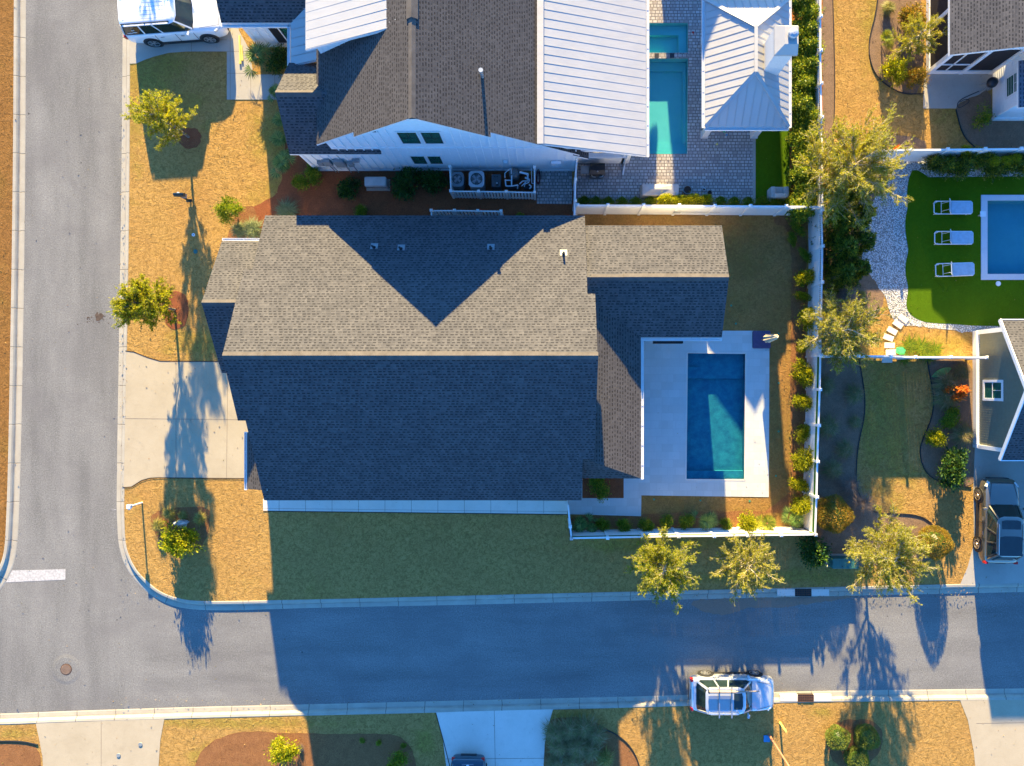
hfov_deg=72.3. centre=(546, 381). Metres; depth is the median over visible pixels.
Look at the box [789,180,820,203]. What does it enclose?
hedge plant
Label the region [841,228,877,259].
cedar
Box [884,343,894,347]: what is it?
stepping stone
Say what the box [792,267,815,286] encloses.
shrub
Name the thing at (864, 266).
cedar
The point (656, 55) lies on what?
spillway
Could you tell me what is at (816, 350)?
fence
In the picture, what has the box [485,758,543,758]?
control joint
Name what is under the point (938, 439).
shrub
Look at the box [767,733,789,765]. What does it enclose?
street lamp
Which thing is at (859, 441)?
bed edging
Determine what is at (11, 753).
pine straw bed
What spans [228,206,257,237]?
pine straw bed
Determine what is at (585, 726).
grass tuft
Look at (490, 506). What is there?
side walk
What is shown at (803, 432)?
shrub
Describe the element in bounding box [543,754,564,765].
grass tuft
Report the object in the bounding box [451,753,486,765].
parked car
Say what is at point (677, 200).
shrub
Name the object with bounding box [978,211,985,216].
side table
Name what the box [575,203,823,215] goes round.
fence
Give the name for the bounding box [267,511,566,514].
lawn edge
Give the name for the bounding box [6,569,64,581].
stop line
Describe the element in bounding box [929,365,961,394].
grass tuft
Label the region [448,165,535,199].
equipment fence
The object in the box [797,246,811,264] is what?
shrub
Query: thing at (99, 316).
road stain
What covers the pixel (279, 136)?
dwarf palm
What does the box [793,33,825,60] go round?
hedge plant
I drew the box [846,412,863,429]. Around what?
grass tuft
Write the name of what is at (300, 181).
shrub
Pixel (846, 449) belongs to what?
grass tuft
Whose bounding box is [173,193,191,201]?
mailbox
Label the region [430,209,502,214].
equipment fence
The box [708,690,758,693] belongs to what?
roof pipe
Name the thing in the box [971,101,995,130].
shrub
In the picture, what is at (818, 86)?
fence
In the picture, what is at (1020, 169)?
hedge plant
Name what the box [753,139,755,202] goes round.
paver border
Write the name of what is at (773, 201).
shrub
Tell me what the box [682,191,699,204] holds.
shrub
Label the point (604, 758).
grass tuft
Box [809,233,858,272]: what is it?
cedar
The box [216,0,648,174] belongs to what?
house
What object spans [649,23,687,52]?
pool basin
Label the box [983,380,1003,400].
window
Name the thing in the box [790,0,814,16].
hedge plant
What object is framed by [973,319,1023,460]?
house
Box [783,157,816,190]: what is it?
hedge plant
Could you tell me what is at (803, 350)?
shrub
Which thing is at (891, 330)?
stepping stone
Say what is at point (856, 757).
clipped bush
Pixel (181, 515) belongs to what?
grass tuft
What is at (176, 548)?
shrub
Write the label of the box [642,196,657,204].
shrub
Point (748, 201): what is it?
shrub
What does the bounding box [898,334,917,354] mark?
weed patch
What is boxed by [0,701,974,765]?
lawn
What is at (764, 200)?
shrub
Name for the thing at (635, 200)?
shrub
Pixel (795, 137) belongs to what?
hedge plant
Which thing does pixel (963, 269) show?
sun lounger
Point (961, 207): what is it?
sun lounger
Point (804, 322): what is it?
shrub
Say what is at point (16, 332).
kerb
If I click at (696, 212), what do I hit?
pool net
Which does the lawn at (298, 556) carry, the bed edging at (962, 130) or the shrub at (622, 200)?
the bed edging at (962, 130)
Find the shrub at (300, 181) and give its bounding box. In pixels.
[290,173,313,191]
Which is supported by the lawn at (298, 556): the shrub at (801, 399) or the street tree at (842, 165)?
the street tree at (842, 165)
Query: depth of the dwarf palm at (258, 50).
36.06 m
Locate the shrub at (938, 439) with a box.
[923,425,947,448]
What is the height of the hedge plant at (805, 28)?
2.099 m
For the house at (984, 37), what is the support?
on the lawn at (298, 556)
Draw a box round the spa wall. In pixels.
[649,53,687,58]
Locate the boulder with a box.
[173,519,188,526]
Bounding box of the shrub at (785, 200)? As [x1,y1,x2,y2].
[781,192,794,205]
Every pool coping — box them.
[685,352,746,480]
[981,195,1023,279]
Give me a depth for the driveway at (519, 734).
36.99 m
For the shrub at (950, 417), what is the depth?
36.43 m
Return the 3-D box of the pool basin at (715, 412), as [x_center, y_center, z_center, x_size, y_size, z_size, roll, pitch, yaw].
[8.970,1.814,37.266,3.176,0.568,6.732,0,90,0]
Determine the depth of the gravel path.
36.99 m
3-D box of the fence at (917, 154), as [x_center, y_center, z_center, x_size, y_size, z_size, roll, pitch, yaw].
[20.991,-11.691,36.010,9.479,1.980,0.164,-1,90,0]
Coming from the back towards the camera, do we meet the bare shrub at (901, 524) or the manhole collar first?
the manhole collar
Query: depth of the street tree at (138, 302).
33.49 m
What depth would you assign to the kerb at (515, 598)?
37.11 m
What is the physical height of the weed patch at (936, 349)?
0.127 m
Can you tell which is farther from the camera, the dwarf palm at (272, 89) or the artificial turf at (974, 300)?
the artificial turf at (974, 300)
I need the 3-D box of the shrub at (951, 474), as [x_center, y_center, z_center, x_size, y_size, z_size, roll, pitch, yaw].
[21.094,4.485,36.277,1.806,1.508,2.532,3,90,0]
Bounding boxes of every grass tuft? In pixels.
[150,516,166,533]
[161,505,177,520]
[177,509,187,520]
[192,511,206,526]
[228,219,245,237]
[240,216,262,237]
[273,194,302,214]
[540,717,566,743]
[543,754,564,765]
[544,738,569,759]
[555,711,579,741]
[559,754,585,765]
[563,735,588,762]
[572,711,598,739]
[581,740,605,765]
[586,715,609,746]
[594,746,614,765]
[818,454,844,480]
[819,411,841,440]
[821,375,835,397]
[833,437,857,460]
[842,383,867,404]
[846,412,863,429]
[858,290,866,298]
[879,1,897,20]
[927,386,959,412]
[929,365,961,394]
[947,421,974,446]
[952,361,973,383]
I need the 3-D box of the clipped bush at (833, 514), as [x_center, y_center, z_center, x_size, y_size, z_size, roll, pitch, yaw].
[14.772,6.837,36.022,1.943,1.975,2.005,-39,90,0]
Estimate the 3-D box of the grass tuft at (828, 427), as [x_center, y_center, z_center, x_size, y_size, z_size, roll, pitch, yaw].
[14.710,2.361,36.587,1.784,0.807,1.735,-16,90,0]
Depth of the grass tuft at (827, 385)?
36.60 m
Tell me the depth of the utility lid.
36.95 m
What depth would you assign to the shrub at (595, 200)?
36.51 m
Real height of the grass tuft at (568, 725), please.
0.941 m
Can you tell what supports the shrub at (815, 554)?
on the lawn at (298, 556)
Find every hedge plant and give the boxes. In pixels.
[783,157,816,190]
[784,190,817,224]
[785,121,820,154]
[786,145,818,168]
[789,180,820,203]
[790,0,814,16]
[792,18,823,48]
[792,47,824,81]
[792,69,819,99]
[792,87,819,121]
[792,105,825,131]
[793,0,826,24]
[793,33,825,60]
[919,153,960,179]
[947,147,981,180]
[968,147,1006,183]
[980,146,1023,182]
[1010,155,1023,179]
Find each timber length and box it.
[239,35,240,63]
[241,45,243,60]
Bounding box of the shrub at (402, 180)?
[388,166,424,200]
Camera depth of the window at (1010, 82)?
35.54 m
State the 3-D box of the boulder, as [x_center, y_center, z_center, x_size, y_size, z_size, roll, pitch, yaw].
[-19.269,7.479,36.799,0.869,0.503,0.472,0,90,0]
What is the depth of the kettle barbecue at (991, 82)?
36.03 m
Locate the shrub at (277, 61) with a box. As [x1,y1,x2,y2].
[263,43,286,77]
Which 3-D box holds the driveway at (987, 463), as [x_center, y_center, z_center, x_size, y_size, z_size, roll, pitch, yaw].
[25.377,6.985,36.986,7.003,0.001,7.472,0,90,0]
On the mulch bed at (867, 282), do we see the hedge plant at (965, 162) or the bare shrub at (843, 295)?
the bare shrub at (843, 295)
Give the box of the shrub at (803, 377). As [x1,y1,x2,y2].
[789,356,813,388]
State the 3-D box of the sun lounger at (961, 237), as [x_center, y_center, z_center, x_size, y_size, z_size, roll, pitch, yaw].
[21.358,-7.555,36.509,2.056,0.950,0.716,0,90,0]
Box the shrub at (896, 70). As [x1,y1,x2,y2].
[878,55,912,90]
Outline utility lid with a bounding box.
[764,735,769,741]
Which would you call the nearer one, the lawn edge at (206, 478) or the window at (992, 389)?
the window at (992, 389)
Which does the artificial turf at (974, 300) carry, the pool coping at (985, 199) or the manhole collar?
the pool coping at (985, 199)
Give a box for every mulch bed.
[810,358,938,566]
[822,0,833,144]
[823,173,887,320]
[868,0,923,93]
[887,135,926,148]
[921,359,974,486]
[956,90,1023,147]
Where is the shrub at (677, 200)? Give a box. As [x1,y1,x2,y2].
[668,192,686,204]
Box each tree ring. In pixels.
[163,291,188,329]
[179,127,200,148]
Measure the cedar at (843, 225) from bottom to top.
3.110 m
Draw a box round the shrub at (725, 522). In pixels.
[718,517,733,529]
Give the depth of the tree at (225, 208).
35.77 m
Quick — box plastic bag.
[895,347,905,354]
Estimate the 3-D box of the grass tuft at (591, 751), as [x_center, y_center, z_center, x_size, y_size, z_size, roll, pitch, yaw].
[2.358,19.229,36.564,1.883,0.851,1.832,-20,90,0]
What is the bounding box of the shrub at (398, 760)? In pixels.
[386,749,411,765]
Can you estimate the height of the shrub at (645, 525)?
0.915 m
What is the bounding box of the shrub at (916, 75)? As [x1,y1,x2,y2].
[905,65,929,92]
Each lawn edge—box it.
[160,361,217,361]
[160,477,243,478]
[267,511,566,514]
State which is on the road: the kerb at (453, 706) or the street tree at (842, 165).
the kerb at (453, 706)
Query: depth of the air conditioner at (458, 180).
36.17 m
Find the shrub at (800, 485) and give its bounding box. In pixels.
[787,475,809,491]
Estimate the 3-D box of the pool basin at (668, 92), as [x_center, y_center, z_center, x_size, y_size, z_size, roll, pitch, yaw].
[6.200,-14.574,37.241,2.581,0.518,5.036,0,90,0]
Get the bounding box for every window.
[277,28,286,40]
[395,131,422,143]
[408,155,428,163]
[418,131,445,143]
[425,155,444,163]
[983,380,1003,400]
[1005,71,1015,99]
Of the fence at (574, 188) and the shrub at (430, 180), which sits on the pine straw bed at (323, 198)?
the shrub at (430, 180)
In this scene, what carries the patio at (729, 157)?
on the lawn at (298, 556)
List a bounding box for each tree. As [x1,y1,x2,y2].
[106,273,181,331]
[120,88,197,150]
[210,192,244,226]
[624,524,700,613]
[708,529,784,604]
[791,101,914,232]
[794,284,895,374]
[842,502,941,604]
[886,12,947,63]
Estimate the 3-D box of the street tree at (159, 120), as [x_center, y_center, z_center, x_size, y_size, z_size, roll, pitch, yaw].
[-18.981,-12.974,34.850,2.974,4.284,2.981,28,90,0]
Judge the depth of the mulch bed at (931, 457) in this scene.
36.99 m
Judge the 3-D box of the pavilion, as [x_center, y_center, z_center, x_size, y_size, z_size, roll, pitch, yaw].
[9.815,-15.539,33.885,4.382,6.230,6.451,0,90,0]
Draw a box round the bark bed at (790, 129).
[789,0,822,194]
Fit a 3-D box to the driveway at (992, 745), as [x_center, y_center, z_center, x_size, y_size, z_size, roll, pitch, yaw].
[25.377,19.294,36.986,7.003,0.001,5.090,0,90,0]
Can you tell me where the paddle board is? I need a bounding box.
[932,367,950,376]
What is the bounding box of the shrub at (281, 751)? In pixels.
[263,730,302,765]
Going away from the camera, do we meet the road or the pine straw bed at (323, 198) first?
the pine straw bed at (323, 198)
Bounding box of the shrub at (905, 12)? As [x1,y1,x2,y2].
[897,1,930,32]
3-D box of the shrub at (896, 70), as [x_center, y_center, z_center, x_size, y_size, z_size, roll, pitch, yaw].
[18.264,-16.159,36.364,1.588,1.271,1.793,-12,90,0]
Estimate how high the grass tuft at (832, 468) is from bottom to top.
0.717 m
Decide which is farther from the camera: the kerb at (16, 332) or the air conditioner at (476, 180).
the kerb at (16, 332)
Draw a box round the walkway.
[227,28,282,99]
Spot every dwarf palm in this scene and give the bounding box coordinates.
[243,41,272,79]
[267,83,277,101]
[269,130,288,154]
[270,111,284,133]
[270,149,295,179]
[571,512,593,531]
[587,519,598,531]
[688,509,719,530]
[781,506,805,528]
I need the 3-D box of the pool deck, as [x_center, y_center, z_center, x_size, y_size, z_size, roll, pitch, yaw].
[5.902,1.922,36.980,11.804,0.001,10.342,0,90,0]
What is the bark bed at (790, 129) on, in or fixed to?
on the lawn at (298, 556)
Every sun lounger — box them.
[933,198,972,214]
[934,229,972,244]
[935,262,974,276]
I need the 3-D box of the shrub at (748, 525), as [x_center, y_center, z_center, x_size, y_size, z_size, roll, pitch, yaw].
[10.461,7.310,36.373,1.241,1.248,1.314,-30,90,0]
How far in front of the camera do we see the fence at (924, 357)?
35.31 m
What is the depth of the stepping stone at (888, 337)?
36.95 m
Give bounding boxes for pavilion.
[701,0,798,138]
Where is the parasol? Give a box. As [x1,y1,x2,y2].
[752,331,778,347]
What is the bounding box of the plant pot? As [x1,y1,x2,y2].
[683,185,691,194]
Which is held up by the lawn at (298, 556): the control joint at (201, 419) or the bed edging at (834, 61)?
the bed edging at (834, 61)
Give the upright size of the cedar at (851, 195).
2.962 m
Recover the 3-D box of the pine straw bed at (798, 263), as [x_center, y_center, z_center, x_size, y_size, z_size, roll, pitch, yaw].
[10.623,1.692,36.991,9.358,0.001,20.463,34,90,0]
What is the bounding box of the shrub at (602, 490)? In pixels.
[586,479,611,502]
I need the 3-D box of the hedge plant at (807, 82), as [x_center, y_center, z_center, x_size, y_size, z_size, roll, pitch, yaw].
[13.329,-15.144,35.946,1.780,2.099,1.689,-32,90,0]
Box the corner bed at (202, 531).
[151,506,209,550]
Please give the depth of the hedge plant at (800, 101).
35.58 m
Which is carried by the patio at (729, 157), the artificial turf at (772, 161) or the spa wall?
the spa wall
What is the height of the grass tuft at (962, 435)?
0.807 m
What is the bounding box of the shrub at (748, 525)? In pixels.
[737,509,761,530]
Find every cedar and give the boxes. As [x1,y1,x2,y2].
[807,211,856,246]
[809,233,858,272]
[820,185,857,225]
[820,258,857,296]
[827,257,871,289]
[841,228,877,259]
[844,200,877,233]
[846,177,875,205]
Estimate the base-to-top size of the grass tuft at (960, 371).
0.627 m
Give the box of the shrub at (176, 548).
[155,519,205,558]
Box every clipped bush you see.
[816,493,854,533]
[825,724,850,750]
[843,745,869,765]
[854,723,880,750]
[917,525,954,560]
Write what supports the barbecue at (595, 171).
on the patio at (729, 157)
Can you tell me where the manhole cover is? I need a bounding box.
[60,664,71,674]
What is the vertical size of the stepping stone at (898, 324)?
0.045 m
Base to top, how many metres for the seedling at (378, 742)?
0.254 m
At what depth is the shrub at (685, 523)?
36.46 m
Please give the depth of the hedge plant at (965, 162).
35.79 m
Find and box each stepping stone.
[882,358,891,362]
[883,333,893,341]
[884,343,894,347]
[885,349,895,354]
[886,326,897,334]
[892,319,902,328]
[898,314,908,323]
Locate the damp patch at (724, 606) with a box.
[691,596,857,614]
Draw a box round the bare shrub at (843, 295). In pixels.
[832,285,858,307]
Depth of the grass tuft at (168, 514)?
36.69 m
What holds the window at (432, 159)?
in the house at (482, 85)
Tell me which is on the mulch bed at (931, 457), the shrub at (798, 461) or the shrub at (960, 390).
the shrub at (960, 390)
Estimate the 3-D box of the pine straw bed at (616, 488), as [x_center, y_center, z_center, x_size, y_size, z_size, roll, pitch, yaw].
[3.008,5.576,36.988,2.280,0.001,1.210,0,90,0]
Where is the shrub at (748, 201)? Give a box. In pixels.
[739,197,754,204]
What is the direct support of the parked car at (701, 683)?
on the road
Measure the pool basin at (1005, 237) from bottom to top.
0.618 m
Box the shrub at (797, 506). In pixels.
[790,491,812,520]
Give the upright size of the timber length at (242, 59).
0.080 m
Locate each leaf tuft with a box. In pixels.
[960,144,971,156]
[986,156,1000,166]
[1000,155,1011,168]
[1008,152,1021,164]
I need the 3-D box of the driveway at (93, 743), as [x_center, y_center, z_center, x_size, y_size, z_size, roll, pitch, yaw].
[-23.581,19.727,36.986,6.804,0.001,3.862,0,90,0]
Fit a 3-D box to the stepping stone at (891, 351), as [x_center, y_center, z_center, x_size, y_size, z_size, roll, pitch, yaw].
[18.211,-1.570,36.971,0.540,0.045,0.290,-3,90,0]
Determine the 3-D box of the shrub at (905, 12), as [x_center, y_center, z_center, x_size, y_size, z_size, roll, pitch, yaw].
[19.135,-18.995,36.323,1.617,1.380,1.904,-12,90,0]
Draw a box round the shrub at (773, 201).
[768,199,783,205]
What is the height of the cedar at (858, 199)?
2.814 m
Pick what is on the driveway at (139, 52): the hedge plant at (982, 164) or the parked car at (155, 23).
the parked car at (155, 23)
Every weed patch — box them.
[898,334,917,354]
[899,351,911,366]
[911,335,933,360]
[918,349,936,363]
[928,341,943,355]
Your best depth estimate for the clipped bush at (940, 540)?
35.80 m
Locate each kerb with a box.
[0,0,25,588]
[0,688,1023,724]
[117,36,1023,609]
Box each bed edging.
[0,740,37,744]
[607,730,639,765]
[832,0,834,140]
[856,359,932,524]
[868,0,923,94]
[920,360,971,487]
[956,109,975,146]
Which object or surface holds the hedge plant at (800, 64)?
on the bark bed at (790, 129)
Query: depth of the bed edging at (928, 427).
36.95 m
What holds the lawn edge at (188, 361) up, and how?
on the lawn at (298, 556)
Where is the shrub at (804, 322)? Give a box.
[795,304,814,333]
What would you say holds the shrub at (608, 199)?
on the patio at (729, 157)
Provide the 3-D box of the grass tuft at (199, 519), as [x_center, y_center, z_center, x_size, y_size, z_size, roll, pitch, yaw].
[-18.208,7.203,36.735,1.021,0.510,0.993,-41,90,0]
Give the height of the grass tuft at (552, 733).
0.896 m
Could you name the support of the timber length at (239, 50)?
on the walkway
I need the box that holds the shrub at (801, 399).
[791,392,820,411]
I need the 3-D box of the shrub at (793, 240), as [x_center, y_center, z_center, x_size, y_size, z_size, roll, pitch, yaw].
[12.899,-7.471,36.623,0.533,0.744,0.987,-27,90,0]
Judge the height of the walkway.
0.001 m
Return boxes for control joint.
[124,418,237,419]
[226,378,227,477]
[268,508,555,511]
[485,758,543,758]
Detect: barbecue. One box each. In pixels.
[581,163,604,178]
[980,77,997,91]
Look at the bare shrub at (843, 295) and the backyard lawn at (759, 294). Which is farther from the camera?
the backyard lawn at (759, 294)
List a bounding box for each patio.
[536,171,571,203]
[577,0,752,202]
[923,74,991,107]
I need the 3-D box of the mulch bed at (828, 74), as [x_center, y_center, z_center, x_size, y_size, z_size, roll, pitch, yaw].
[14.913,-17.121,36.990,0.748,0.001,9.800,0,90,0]
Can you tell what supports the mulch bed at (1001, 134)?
on the lawn at (298, 556)
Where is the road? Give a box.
[0,0,1023,713]
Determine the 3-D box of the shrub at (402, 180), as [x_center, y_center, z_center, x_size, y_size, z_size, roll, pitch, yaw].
[-7.324,-10.410,36.400,1.672,1.248,2.153,17,90,0]
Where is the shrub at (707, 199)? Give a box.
[695,194,713,204]
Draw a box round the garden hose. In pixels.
[957,91,978,107]
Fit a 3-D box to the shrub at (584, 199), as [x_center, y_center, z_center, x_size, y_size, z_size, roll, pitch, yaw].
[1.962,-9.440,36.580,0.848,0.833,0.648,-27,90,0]
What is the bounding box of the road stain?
[95,312,104,320]
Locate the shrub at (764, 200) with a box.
[754,195,768,205]
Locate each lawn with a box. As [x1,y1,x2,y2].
[0,0,13,563]
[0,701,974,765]
[124,0,991,600]
[570,214,807,529]
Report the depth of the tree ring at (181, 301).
36.99 m
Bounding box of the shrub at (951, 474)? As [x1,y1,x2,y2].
[935,445,969,492]
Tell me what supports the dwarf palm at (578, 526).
on the pine straw bed at (798, 263)
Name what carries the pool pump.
on the pine straw bed at (323, 198)
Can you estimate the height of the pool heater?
0.780 m
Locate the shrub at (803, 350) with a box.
[795,333,811,355]
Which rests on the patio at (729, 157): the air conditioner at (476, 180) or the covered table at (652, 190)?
the covered table at (652, 190)
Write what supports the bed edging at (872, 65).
on the mulch bed at (878, 53)
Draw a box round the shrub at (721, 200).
[714,196,727,204]
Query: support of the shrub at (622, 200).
on the patio at (729, 157)
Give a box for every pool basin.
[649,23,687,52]
[649,59,687,153]
[687,353,744,478]
[988,201,1023,273]
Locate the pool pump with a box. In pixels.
[504,168,533,189]
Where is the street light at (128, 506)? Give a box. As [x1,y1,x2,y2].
[126,502,142,509]
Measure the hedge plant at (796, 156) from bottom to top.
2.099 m
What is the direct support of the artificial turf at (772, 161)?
on the lawn at (298, 556)
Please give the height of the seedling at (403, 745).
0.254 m
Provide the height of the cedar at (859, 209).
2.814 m
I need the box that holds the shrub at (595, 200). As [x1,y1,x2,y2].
[590,195,602,204]
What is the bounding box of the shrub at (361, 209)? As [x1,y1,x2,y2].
[353,204,368,214]
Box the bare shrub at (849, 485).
[833,470,862,493]
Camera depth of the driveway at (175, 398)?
36.99 m
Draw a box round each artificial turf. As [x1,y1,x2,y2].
[756,130,789,203]
[905,170,1023,325]
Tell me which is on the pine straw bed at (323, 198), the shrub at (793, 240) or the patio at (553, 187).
the patio at (553, 187)
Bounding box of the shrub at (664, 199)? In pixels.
[653,193,672,204]
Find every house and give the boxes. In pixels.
[201,215,728,499]
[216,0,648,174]
[926,0,1023,120]
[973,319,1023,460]
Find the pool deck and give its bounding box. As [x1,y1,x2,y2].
[568,331,768,515]
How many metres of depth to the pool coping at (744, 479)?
36.97 m
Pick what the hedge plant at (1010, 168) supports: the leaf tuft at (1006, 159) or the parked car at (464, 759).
the leaf tuft at (1006, 159)
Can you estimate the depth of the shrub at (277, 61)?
36.39 m
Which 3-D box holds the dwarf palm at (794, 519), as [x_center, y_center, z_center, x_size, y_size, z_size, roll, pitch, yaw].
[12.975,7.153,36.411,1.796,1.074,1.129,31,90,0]
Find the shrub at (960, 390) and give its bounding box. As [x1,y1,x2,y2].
[943,384,971,400]
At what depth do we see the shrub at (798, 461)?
35.97 m
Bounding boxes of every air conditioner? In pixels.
[451,172,464,189]
[469,171,484,190]
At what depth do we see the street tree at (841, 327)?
33.89 m
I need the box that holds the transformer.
[826,554,857,568]
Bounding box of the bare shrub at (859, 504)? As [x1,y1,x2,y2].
[846,486,878,523]
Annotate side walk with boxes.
[263,499,567,513]
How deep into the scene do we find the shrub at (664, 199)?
36.24 m
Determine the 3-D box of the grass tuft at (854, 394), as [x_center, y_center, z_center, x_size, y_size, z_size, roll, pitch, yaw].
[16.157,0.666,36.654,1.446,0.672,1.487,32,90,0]
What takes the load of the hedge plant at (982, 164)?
on the gravel path
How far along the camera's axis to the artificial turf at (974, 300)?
36.98 m
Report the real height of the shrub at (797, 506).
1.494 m
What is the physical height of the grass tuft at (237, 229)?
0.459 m
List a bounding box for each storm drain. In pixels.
[776,589,828,595]
[779,693,831,701]
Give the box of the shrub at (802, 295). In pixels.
[792,291,812,302]
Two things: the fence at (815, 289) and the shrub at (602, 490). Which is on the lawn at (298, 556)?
the fence at (815, 289)
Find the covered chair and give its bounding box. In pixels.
[767,187,788,201]
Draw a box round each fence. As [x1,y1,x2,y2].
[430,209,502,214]
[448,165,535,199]
[567,500,572,539]
[572,157,578,214]
[572,526,817,539]
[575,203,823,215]
[802,208,824,535]
[805,340,821,357]
[809,0,824,217]
[821,354,988,359]
[859,147,1023,162]
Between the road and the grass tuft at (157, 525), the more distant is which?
the road
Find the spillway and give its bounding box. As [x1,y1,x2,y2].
[654,53,673,57]
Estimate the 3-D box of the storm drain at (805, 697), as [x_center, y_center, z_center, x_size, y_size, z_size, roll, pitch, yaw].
[13.717,16.704,37.032,2.730,0.155,0.399,0,90,0]
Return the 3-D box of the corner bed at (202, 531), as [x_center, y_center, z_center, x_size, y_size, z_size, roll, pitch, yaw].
[-19.339,7.748,36.990,3.136,0.001,2.336,0,90,0]
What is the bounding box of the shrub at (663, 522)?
[659,512,674,529]
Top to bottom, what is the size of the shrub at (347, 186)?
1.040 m
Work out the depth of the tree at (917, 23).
35.06 m
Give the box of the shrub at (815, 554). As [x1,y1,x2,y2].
[794,530,831,569]
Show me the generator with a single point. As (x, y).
(376, 184)
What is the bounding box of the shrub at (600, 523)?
[596,517,610,531]
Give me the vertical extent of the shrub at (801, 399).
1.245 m
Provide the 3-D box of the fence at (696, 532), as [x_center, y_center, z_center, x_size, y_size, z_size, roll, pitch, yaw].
[7.398,7.753,36.010,12.423,1.980,0.184,-1,90,0]
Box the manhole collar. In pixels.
[51,654,80,683]
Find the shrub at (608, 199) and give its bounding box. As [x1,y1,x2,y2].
[601,196,614,204]
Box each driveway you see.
[36,719,163,765]
[124,351,247,486]
[130,35,226,63]
[436,709,552,765]
[960,448,1023,584]
[960,700,1023,765]
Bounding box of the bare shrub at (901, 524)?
[887,514,913,537]
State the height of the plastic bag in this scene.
0.140 m
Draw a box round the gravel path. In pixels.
[862,161,1021,332]
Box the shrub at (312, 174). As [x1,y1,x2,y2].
[304,163,322,188]
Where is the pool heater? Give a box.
[492,174,501,190]
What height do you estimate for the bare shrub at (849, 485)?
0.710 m
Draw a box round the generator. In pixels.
[364,177,389,190]
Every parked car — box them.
[117,0,228,46]
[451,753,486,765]
[688,670,773,717]
[973,477,1023,563]
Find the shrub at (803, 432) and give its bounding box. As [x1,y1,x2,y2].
[793,420,810,444]
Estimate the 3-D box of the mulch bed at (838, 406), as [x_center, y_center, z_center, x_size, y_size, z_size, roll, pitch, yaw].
[15.759,4.884,36.990,6.309,0.001,12.121,-25,90,0]
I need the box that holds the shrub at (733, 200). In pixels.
[726,196,740,204]
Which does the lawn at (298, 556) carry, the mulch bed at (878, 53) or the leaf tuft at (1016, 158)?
the mulch bed at (878, 53)
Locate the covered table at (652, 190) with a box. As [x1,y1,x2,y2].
[640,184,678,198]
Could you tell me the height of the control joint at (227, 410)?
0.001 m
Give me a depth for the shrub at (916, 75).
36.40 m
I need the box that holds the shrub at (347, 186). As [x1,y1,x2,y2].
[335,177,361,201]
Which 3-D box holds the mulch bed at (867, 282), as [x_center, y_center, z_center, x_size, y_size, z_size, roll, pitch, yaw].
[16.548,-7.219,36.994,4.003,0.001,7.997,0,90,0]
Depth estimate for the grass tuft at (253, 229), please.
36.60 m
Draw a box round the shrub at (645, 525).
[637,516,655,531]
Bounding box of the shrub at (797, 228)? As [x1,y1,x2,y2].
[788,221,807,236]
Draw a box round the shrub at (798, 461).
[788,445,813,476]
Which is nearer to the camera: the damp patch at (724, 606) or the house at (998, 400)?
the house at (998, 400)
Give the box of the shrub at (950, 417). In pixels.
[937,406,962,429]
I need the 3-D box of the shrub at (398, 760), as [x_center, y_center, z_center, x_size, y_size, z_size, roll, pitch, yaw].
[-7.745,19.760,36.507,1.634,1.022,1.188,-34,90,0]
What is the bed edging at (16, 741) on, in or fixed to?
on the pine straw bed at (11, 753)
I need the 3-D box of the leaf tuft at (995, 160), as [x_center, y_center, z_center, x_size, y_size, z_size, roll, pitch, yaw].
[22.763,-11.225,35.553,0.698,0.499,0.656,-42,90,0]
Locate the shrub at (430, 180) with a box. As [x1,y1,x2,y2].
[419,168,448,196]
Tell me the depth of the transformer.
36.28 m
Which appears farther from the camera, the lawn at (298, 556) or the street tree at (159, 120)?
the lawn at (298, 556)
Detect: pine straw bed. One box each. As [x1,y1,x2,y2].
[0,742,40,765]
[195,731,415,765]
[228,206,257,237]
[254,143,576,237]
[544,717,637,765]
[571,216,807,528]
[582,479,623,497]
[826,719,882,765]
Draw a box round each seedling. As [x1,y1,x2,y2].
[376,740,381,745]
[400,743,406,748]
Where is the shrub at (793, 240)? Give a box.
[786,230,796,246]
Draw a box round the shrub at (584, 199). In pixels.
[576,195,590,204]
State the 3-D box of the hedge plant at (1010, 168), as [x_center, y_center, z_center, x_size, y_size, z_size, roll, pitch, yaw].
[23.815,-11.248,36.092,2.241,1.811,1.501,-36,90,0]
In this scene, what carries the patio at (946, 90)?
on the lawn at (298, 556)
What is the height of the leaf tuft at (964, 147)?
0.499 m
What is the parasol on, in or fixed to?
on the pool deck
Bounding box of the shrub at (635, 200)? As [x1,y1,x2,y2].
[626,196,642,204]
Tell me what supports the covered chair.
on the artificial turf at (772, 161)
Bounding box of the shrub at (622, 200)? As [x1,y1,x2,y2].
[614,196,628,204]
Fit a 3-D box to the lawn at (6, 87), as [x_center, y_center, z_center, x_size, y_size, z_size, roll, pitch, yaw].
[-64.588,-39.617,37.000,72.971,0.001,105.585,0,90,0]
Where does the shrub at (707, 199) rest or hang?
on the patio at (729, 157)
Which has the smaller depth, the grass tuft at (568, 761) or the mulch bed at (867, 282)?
the grass tuft at (568, 761)
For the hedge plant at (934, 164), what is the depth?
35.90 m
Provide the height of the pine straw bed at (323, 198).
0.001 m
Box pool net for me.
[674,212,719,212]
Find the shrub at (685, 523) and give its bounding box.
[677,513,694,529]
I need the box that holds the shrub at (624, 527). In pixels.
[615,517,632,531]
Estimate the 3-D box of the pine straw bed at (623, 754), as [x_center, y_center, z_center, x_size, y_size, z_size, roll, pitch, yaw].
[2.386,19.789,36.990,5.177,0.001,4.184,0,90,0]

